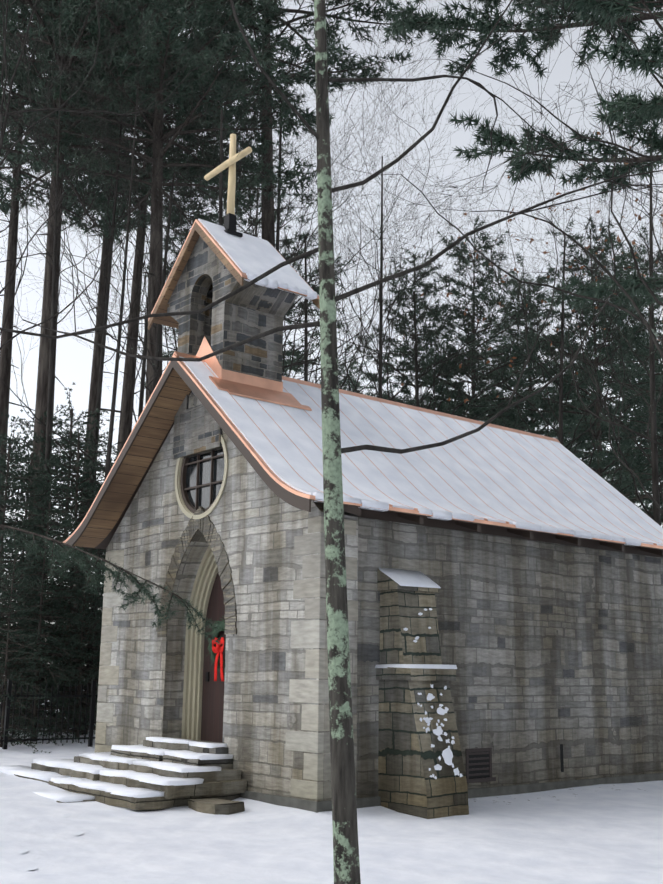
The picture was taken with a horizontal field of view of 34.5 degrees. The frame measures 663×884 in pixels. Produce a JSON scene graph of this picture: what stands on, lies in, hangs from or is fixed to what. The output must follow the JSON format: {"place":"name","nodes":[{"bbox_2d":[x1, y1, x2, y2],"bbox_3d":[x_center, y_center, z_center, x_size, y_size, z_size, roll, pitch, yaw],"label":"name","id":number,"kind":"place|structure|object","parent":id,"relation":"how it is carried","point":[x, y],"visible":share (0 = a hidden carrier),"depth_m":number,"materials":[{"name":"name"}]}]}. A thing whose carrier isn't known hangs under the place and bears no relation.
{"place":"outdoors","nodes":[
{"label":"outdoors","id":0,"kind":"place"},
{"bbox_2d":[0,524,222,643],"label":"pine bough","id":1,"kind":"object","parent":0,"point":[115,574],"visible":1,"depth_m":16.90,"materials":[{"name":"green plant"}]},
{"bbox_2d":[73,369,343,547],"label":"roof soffit","id":2,"kind":"structure","parent":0,"point":[150,437],"depth_m":18.48,"materials":[{"name":"brown wood"}]},
{"bbox_2d":[207,289,212,297],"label":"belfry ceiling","id":3,"kind":"structure","parent":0,"point":[210,293],"depth_m":18.51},
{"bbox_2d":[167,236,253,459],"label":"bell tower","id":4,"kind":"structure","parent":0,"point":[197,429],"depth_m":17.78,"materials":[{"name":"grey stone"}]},
{"bbox_2d":[224,213,242,236],"bbox_3d":[-1.762,-3.749,18.539,0.320,0.400,0.320,11,-16,-38],"label":"cross bracket","id":5,"kind":"object","parent":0,"point":[230,223],"visible":0.57,"depth_m":18.48,"materials":[{"name":"black metal"}]},
{"bbox_2d":[153,232,317,328],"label":"tower roof soffit","id":6,"kind":"structure","parent":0,"point":[169,321],"depth_m":18.79,"materials":[{"name":"brown wood"}]},
{"bbox_2d":[198,219,312,290],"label":"bell tower roof","id":7,"kind":"structure","parent":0,"point":[246,253],"depth_m":17.97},
{"bbox_2d":[244,272,316,299],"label":"snow","id":8,"kind":"structure","parent":0,"point":[274,284],"depth_m":17.26,"materials":[{"name":"white snow"}]},
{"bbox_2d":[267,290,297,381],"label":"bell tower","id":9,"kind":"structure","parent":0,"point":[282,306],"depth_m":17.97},
{"bbox_2d":[0,703,662,883],"bbox_3d":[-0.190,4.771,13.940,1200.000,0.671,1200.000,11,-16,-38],"label":"ground snow","id":10,"kind":"structure","parent":0,"point":[601,834],"depth_m":12.30,"materials":[{"name":"white snow"}]},
{"bbox_2d":[0,542,68,752],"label":"hemlock","id":11,"kind":"object","parent":10,"relation":"on","point":[8,631],"visible":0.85,"depth_m":21.60,"materials":[{"name":"green plant"}]},
{"bbox_2d":[0,408,72,722],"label":"evergreen tree","id":12,"kind":"object","parent":10,"relation":"on","point":[15,453],"visible":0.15,"depth_m":28.82,"materials":[{"name":"green plant"}]},
{"bbox_2d":[0,418,95,737],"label":"evergreen tree","id":13,"kind":"object","parent":10,"relation":"on","point":[6,489],"visible":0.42,"depth_m":23.86,"materials":[{"name":"green plant"}]},
{"bbox_2d":[0,679,97,748],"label":"iron fence","id":14,"kind":"object","parent":10,"relation":"on","point":[91,717],"visible":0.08,"depth_m":21.38,"materials":[{"name":"black metal"}]},
{"bbox_2d":[17,813,82,869],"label":"footprints","id":15,"kind":"object","parent":10,"relation":"on","point":[21,851],"visible":0.98,"depth_m":11.29,"materials":[{"name":"white"}]},
{"bbox_2d":[0,430,99,736],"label":"evergreen tree","id":16,"kind":"object","parent":10,"relation":"on","point":[39,494],"visible":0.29,"depth_m":24.80,"materials":[{"name":"green plant"}]},
{"bbox_2d":[0,483,100,745],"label":"evergreen tree","id":17,"kind":"object","parent":10,"relation":"on","point":[43,570],"visible":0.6,"depth_m":23.22,"materials":[{"name":"green plant"}]},
{"bbox_2d":[0,405,101,718],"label":"evergreen tree","id":18,"kind":"object","parent":10,"relation":"on","point":[29,427],"depth_m":32.02,"materials":[{"name":"green plant"}]},
{"bbox_2d":[8,547,105,743],"bbox_3d":[-5.677,4.668,23.835,3.054,5.829,3.146,-8,-15,34],"label":"hemlock","id":19,"kind":"object","parent":10,"relation":"on","point":[80,616],"visible":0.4,"depth_m":23.70,"materials":[{"name":"green plant"}]},
{"bbox_2d":[0,382,114,727],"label":"evergreen tree","id":20,"kind":"object","parent":10,"relation":"on","point":[61,442],"visible":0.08,"depth_m":29.23,"materials":[{"name":"green plant"}]},
{"bbox_2d":[0,412,116,736],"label":"evergreen tree","id":21,"kind":"object","parent":10,"relation":"on","point":[78,465],"visible":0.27,"depth_m":26.12,"materials":[{"name":"green plant"}]},
{"bbox_2d":[4,418,119,721],"bbox_3d":[-7.367,4.507,32.784,5.843,10.825,5.671,7,-14,-28],"label":"evergreen tree","id":22,"kind":"object","parent":10,"relation":"on","point":[97,481],"visible":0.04,"depth_m":33.10,"materials":[{"name":"green plant"}]},
{"bbox_2d":[19,484,105,728],"bbox_3d":[-6.010,4.546,27.290,4.270,7.911,4.144,-9,-16,39],"label":"hemlock","id":23,"kind":"object","parent":10,"relation":"on","point":[100,588],"depth_m":27.42,"materials":[{"name":"green plant"}]},
{"bbox_2d":[71,553,105,716],"bbox_3d":[-6.246,5.612,29.809,3.596,6.662,3.490,10,-15,-37],"label":"hemlock","id":24,"kind":"object","parent":10,"relation":"on","point":[100,609],"visible":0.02,"depth_m":29.80,"materials":[{"name":"green plant"}]},
{"bbox_2d":[0,0,177,520],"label":"pine","id":25,"kind":"object","parent":10,"relation":"on","point":[5,374],"visible":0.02,"depth_m":38.10,"materials":[{"name":"green plant"}]},
{"bbox_2d":[3,3,218,721],"bbox_3d":[-7.966,-3.147,30.483,10.406,22.801,7.908,11,-16,-38],"label":"pine tree","id":26,"kind":"object","parent":10,"relation":"on","point":[100,380],"visible":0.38,"depth_m":30.37,"materials":[{"name":"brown plant"}]},
{"bbox_2d":[14,740,246,809],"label":"front steps","id":27,"kind":"structure","parent":10,"relation":"on","point":[226,782],"depth_m":15.12,"materials":[{"name":"stone"}]},
{"bbox_2d":[0,737,232,801],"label":"snow","id":28,"kind":"structure","parent":27,"relation":"on","point":[68,796],"depth_m":15.62,"materials":[{"name":"white snow"}]},
{"bbox_2d":[0,0,266,724],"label":"pine","id":29,"kind":"object","parent":10,"relation":"on","point":[42,384],"visible":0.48,"depth_m":30.79,"materials":[{"name":"green plant"}]},
{"bbox_2d":[0,7,277,704],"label":"pine","id":30,"kind":"object","parent":10,"relation":"on","point":[94,379],"visible":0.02,"depth_m":41.67,"materials":[{"name":"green plant"}]},
{"bbox_2d":[2,0,285,664],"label":"pine","id":31,"kind":"object","parent":10,"relation":"on","point":[126,410],"visible":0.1,"depth_m":37.13,"materials":[{"name":"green plant"}]},
{"bbox_2d":[0,0,292,717],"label":"pine tree","id":32,"kind":"object","parent":10,"relation":"on","point":[49,403],"visible":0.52,"depth_m":27.91,"materials":[{"name":"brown plant"}]},
{"bbox_2d":[0,1,335,734],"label":"pine tree","id":33,"kind":"object","parent":10,"relation":"on","point":[110,438],"visible":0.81,"depth_m":26.36,"materials":[{"name":"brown plant"}]},
{"bbox_2d":[0,0,350,404],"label":"pine","id":34,"kind":"object","parent":10,"relation":"on","point":[200,15],"visible":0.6,"depth_m":30.45,"materials":[{"name":"green plant"}]},
{"bbox_2d":[0,0,352,180],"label":"bare tree","id":35,"kind":"object","parent":10,"relation":"on","point":[3,98],"visible":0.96,"depth_m":14.23,"materials":[{"name":"grey plant"}]},
{"bbox_2d":[0,0,367,349],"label":"bare tree","id":36,"kind":"object","parent":10,"relation":"on","point":[20,259],"visible":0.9,"depth_m":19.33,"materials":[{"name":"grey plant"}]},
{"bbox_2d":[1,1,377,417],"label":"tree","id":37,"kind":"object","parent":10,"relation":"on","point":[141,398],"visible":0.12,"depth_m":33.62,"materials":[{"name":"plant"}]},
{"bbox_2d":[0,0,426,469],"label":"bare tree","id":38,"kind":"object","parent":10,"relation":"on","point":[157,352],"visible":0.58,"depth_m":27.33,"materials":[{"name":"grey plant"}]},
{"bbox_2d":[188,798,244,814],"bbox_3d":[-1.557,4.933,14.370,0.560,0.211,0.736,11,-16,-38],"label":"loose slab","id":39,"kind":"object","parent":10,"relation":"on","point":[215,806],"depth_m":14.17,"materials":[{"name":"stone"}]},
{"bbox_2d":[69,131,366,354],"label":"tree","id":40,"kind":"object","parent":10,"relation":"on","point":[178,253],"visible":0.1,"depth_m":40.98,"materials":[{"name":"plant"}]},
{"bbox_2d":[95,392,357,801],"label":"front wall","id":41,"kind":"structure","parent":10,"relation":"on","point":[258,523],"depth_m":16.04,"materials":[{"name":"stone"}]},
{"bbox_2d":[156,506,236,636],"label":"door voussoirs","id":42,"kind":"object","parent":41,"relation":"attached to","point":[205,526],"depth_m":16.88,"materials":[{"name":"stone"}]},
{"bbox_2d":[181,546,217,740],"bbox_3d":[-1.757,3.085,17.075,0.280,3.327,1.724,11,-16,-38],"label":"door surround","id":43,"kind":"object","parent":41,"relation":"attached to","point":[207,572],"depth_m":17.50,"materials":[{"name":"beige stone"}]},
{"bbox_2d":[201,573,225,741],"bbox_3d":[-1.699,3.252,17.089,0.065,3.010,1.230,11,-16,-38],"label":"door","id":44,"kind":"structure","parent":43,"relation":"in","point":[212,710],"depth_m":17.23,"materials":[{"name":"brown wood"}]},
{"bbox_2d":[207,615,225,673],"bbox_3d":[-1.759,3.229,16.992,0.189,0.947,0.932,11,-16,-38],"label":"door wreath","id":45,"kind":"object","parent":44,"relation":"attached to","point":[222,624],"depth_m":17.15,"materials":[{"name":"green plant"}]},
{"bbox_2d":[212,637,223,680],"bbox_3d":[-1.788,3.441,16.908,0.066,0.680,0.342,11,-16,-38],"label":"bow","id":46,"kind":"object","parent":45,"relation":"attached to","point":[218,648],"depth_m":16.92,"materials":[{"name":"red fabric"}]},
{"bbox_2d":[175,435,227,518],"bbox_3d":[-2.044,0.498,17.368,0.225,1.550,1.550,11,-16,-38],"label":"window frame","id":47,"kind":"object","parent":41,"relation":"attached to","point":[186,511],"visible":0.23,"depth_m":17.21,"materials":[{"name":"beige stone"}]},
{"bbox_2d":[180,447,224,512],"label":"window bars","id":48,"kind":"object","parent":47,"relation":"in","point":[186,500],"visible":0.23,"depth_m":17.48,"materials":[{"name":"black metal"}]},
{"bbox_2d":[186,449,224,508],"bbox_3d":[-2.034,0.500,17.375,0.001,1.320,1.320,11,-16,-38],"label":"round window glass","id":49,"kind":"object","parent":48,"relation":"in","point":[204,478],"visible":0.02,"depth_m":17.38,"materials":[{"name":"grey glass"}]},
{"bbox_2d":[94,516,357,799],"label":"quoins","id":50,"kind":"object","parent":41,"relation":"attached to","point":[310,634],"visible":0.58,"depth_m":14.61,"materials":[{"name":"stone"}]},
{"bbox_2d":[63,354,662,548],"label":"trim","id":51,"kind":"structure","parent":41,"relation":"on","point":[254,453],"depth_m":16.05,"materials":[{"name":"orange metal"}]},
{"bbox_2d":[65,357,310,550],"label":"rake fascia","id":52,"kind":"structure","parent":51,"relation":"attached to","point":[290,498],"depth_m":16.69,"materials":[{"name":"brown"}]},
{"bbox_2d":[196,336,282,391],"bbox_3d":[-1.750,-1.063,18.126,1.228,1.198,1.448,11,-16,-38],"label":"roof flashing","id":53,"kind":"object","parent":51,"relation":"on","point":[213,363],"visible":0.29,"depth_m":17.53,"materials":[{"name":"orange metal"}]},
{"bbox_2d":[204,283,283,378],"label":"bell tower sides","id":54,"kind":"object","parent":51,"relation":"on","point":[258,303],"visible":0.23,"depth_m":17.71,"materials":[{"name":"grey stone"}]},
{"bbox_2d":[148,219,318,320],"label":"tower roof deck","id":55,"kind":"structure","parent":54,"relation":"on","point":[223,252],"depth_m":17.70,"materials":[{"name":"orange metal"}]},
{"bbox_2d":[148,222,242,329],"bbox_3d":[-2.317,-2.989,18.044,0.032,1.570,2.900,11,-16,-38],"label":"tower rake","id":56,"kind":"object","parent":55,"relation":"attached to","point":[238,277],"visible":0.86,"depth_m":18.23,"materials":[{"name":"orange metal"}]},
{"bbox_2d":[204,134,251,214],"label":"cross logs","id":57,"kind":"object","parent":55,"relation":"on","point":[231,161],"visible":0.94,"depth_m":18.66,"materials":[{"name":"beige wood"}]},
{"bbox_2d":[312,299,319,307],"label":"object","id":58,"kind":"object","parent":55,"relation":"attached to","point":[315,302],"visible":0.14,"depth_m":17.79,"materials":[{"name":"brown wood"}]},
{"bbox_2d":[209,376,311,410],"bbox_3d":[-1.142,-0.785,17.389,1.800,0.348,0.380,11,-16,-38],"label":"tower apron","id":59,"kind":"object","parent":51,"relation":"on","point":[258,393],"visible":0.96,"depth_m":17.31,"materials":[{"name":"orange metal"}]},
{"bbox_2d":[173,351,558,441],"bbox_3d":[1.194,-0.723,20.362,9.730,0.105,0.200,11,-16,-38],"label":"ridge cap","id":60,"kind":"object","parent":51,"relation":"on","point":[180,354],"visible":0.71,"depth_m":20.51,"materials":[{"name":"orange metal"}]},
{"bbox_2d":[95,391,662,549],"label":"roof underside","id":61,"kind":"object","parent":51,"relation":"attached to","point":[104,543],"visible":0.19,"depth_m":18.59,"materials":[{"name":"brown wood"}]},
{"bbox_2d":[202,361,662,544],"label":"roof seams","id":62,"kind":"object","parent":51,"relation":"attached to","point":[390,505],"visible":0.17,"depth_m":18.53,"materials":[{"name":"brown metal"}]},
{"bbox_2d":[313,492,640,545],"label":"snow","id":63,"kind":"structure","parent":51,"relation":"on","point":[380,506],"depth_m":15.84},
{"bbox_2d":[343,505,662,555],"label":"rafter tails","id":64,"kind":"object","parent":51,"relation":"attached to","point":[420,519],"visible":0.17,"depth_m":16.90,"materials":[{"name":"brown wood"}]},
{"bbox_2d":[137,135,369,391],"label":"evergreen tree","id":65,"kind":"object","parent":10,"relation":"on","point":[289,352],"visible":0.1,"depth_m":51.49,"materials":[{"name":"green plant"}]},
{"bbox_2d":[0,0,509,401],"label":"bare tree","id":66,"kind":"object","parent":10,"relation":"on","point":[220,211],"visible":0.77,"depth_m":24.65,"materials":[{"name":"grey plant"}]},
{"bbox_2d":[109,0,445,247],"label":"pine","id":67,"kind":"object","parent":10,"relation":"on","point":[266,23],"visible":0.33,"depth_m":36.66,"materials":[{"name":"green plant"}]},
{"bbox_2d":[37,0,554,391],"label":"bare tree","id":68,"kind":"object","parent":10,"relation":"on","point":[278,226],"visible":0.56,"depth_m":32.75,"materials":[{"name":"grey plant"}]},
{"bbox_2d":[19,0,628,467],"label":"bare tree","id":69,"kind":"object","parent":10,"relation":"on","point":[379,358],"visible":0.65,"depth_m":34.22,"materials":[{"name":"grey plant"}]},
{"bbox_2d":[0,160,648,451],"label":"bare tree","id":70,"kind":"object","parent":10,"relation":"on","point":[306,356],"visible":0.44,"depth_m":34.22,"materials":[{"name":"grey plant"}]},
{"bbox_2d":[0,0,662,883],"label":"tree","id":71,"kind":"object","parent":10,"relation":"on","point":[346,844],"visible":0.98,"depth_m":7.62,"materials":[{"name":"grey plant"}]},
{"bbox_2d":[319,343,370,394],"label":"pine","id":72,"kind":"object","parent":10,"relation":"on","point":[349,370],"depth_m":82.22,"materials":[{"name":"green plant"}]},
{"bbox_2d":[42,0,662,358],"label":"bare tree","id":73,"kind":"object","parent":10,"relation":"on","point":[651,330],"visible":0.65,"depth_m":12.81,"materials":[{"name":"grey plant"}]},
{"bbox_2d":[376,569,468,818],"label":"buttress","id":74,"kind":"structure","parent":10,"relation":"on","point":[408,755],"depth_m":14.59,"materials":[{"name":"stone"}]},
{"bbox_2d":[342,248,532,423],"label":"evergreen tree","id":75,"kind":"object","parent":10,"relation":"on","point":[450,376],"visible":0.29,"depth_m":42.90,"materials":[{"name":"green plant"}]},
{"bbox_2d":[240,773,662,812],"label":"plinth","id":76,"kind":"structure","parent":10,"relation":"on","point":[315,806],"depth_m":15.99,"materials":[{"name":"stone"}]},
{"bbox_2d":[288,161,652,428],"bbox_3d":[2.783,-0.490,38.519,12.441,21.284,15.379,11,-16,-38],"label":"bare tree","id":77,"kind":"object","parent":10,"relation":"on","point":[417,374],"visible":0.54,"depth_m":38.71,"materials":[{"name":"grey plant"}]},
{"bbox_2d":[383,214,580,431],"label":"evergreen tree","id":78,"kind":"object","parent":10,"relation":"on","point":[453,385],"visible":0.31,"depth_m":46.83,"materials":[{"name":"green plant"}]},
{"bbox_2d":[350,135,662,491],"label":"bare tree","id":79,"kind":"object","parent":10,"relation":"on","point":[561,409],"visible":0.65,"depth_m":31.80,"materials":[{"name":"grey plant"}]},
{"bbox_2d":[352,46,662,514],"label":"bare tree","id":80,"kind":"object","parent":10,"relation":"on","point":[629,469],"visible":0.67,"depth_m":19.38,"materials":[{"name":"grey plant"}]},
{"bbox_2d":[356,517,662,797],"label":"side wall","id":81,"kind":"structure","parent":10,"relation":"on","point":[547,649],"depth_m":17.11,"materials":[{"name":"stone"}]},
{"bbox_2d":[466,748,495,782],"bbox_3d":[2.222,4.829,15.950,0.650,0.485,0.030,11,-16,-38],"label":"vent frame","id":82,"kind":"object","parent":81,"relation":"attached to","point":[489,768],"visible":0.98,"depth_m":15.94,"materials":[{"name":"grey metal"}]},
{"bbox_2d":[357,509,662,557],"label":"roof eave","id":83,"kind":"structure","parent":81,"relation":"on","point":[429,522],"depth_m":16.98,"materials":[{"name":"brown"}]},
{"bbox_2d":[357,86,662,525],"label":"bare tree","id":84,"kind":"object","parent":10,"relation":"on","point":[656,491],"visible":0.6,"depth_m":23.69,"materials":[{"name":"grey plant"}]},
{"bbox_2d":[379,0,662,314],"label":"pine","id":85,"kind":"object","parent":10,"relation":"on","point":[619,13],"visible":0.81,"depth_m":15.66,"materials":[{"name":"green plant"}]},
{"bbox_2d":[435,252,617,481],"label":"evergreen tree","id":86,"kind":"object","parent":10,"relation":"on","point":[565,440],"visible":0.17,"depth_m":53.33,"materials":[{"name":"green plant"}]},
{"bbox_2d":[451,283,602,451],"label":"evergreen tree","id":87,"kind":"object","parent":10,"relation":"on","point":[502,341],"visible":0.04,"depth_m":70.93,"materials":[{"name":"green plant"}]},
{"bbox_2d":[479,217,662,508],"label":"evergreen tree","id":88,"kind":"object","parent":10,"relation":"on","point":[572,421],"visible":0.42,"depth_m":38.48,"materials":[{"name":"green plant"}]},
{"bbox_2d":[535,230,662,524],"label":"evergreen tree","id":89,"kind":"object","parent":10,"relation":"on","point":[621,259],"visible":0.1,"depth_m":46.16,"materials":[{"name":"green plant"}]},
{"bbox_2d":[582,225,662,496],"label":"evergreen tree","id":90,"kind":"object","parent":10,"relation":"on","point":[645,271],"visible":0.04,"depth_m":55.48,"materials":[{"name":"green plant"}]},
{"bbox_2d":[585,303,662,527],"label":"hemlock","id":91,"kind":"object","parent":10,"relation":"on","point":[638,403],"visible":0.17,"depth_m":29.07,"materials":[{"name":"green plant"}]},
{"bbox_2d":[586,349,662,521],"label":"hemlock","id":92,"kind":"object","parent":10,"relation":"on","point":[638,415],"visible":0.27,"depth_m":26.15,"materials":[{"name":"green plant"}]},
{"bbox_2d":[0,0,662,671],"label":"sky","id":93,"kind":"structure","parent":0,"point":[74,358],"materials":[{"name":"white"}]},
{"bbox_2d":[375,568,462,778],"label":"snow","id":94,"kind":"structure","parent":0,"point":[401,577],"depth_m":14.79,"materials":[{"name":"white snow"}]},
{"bbox_2d":[179,356,662,545],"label":"roof snow","id":95,"kind":"structure","parent":0,"point":[419,473],"depth_m":18.33,"materials":[{"name":"white snow"}]}
]}

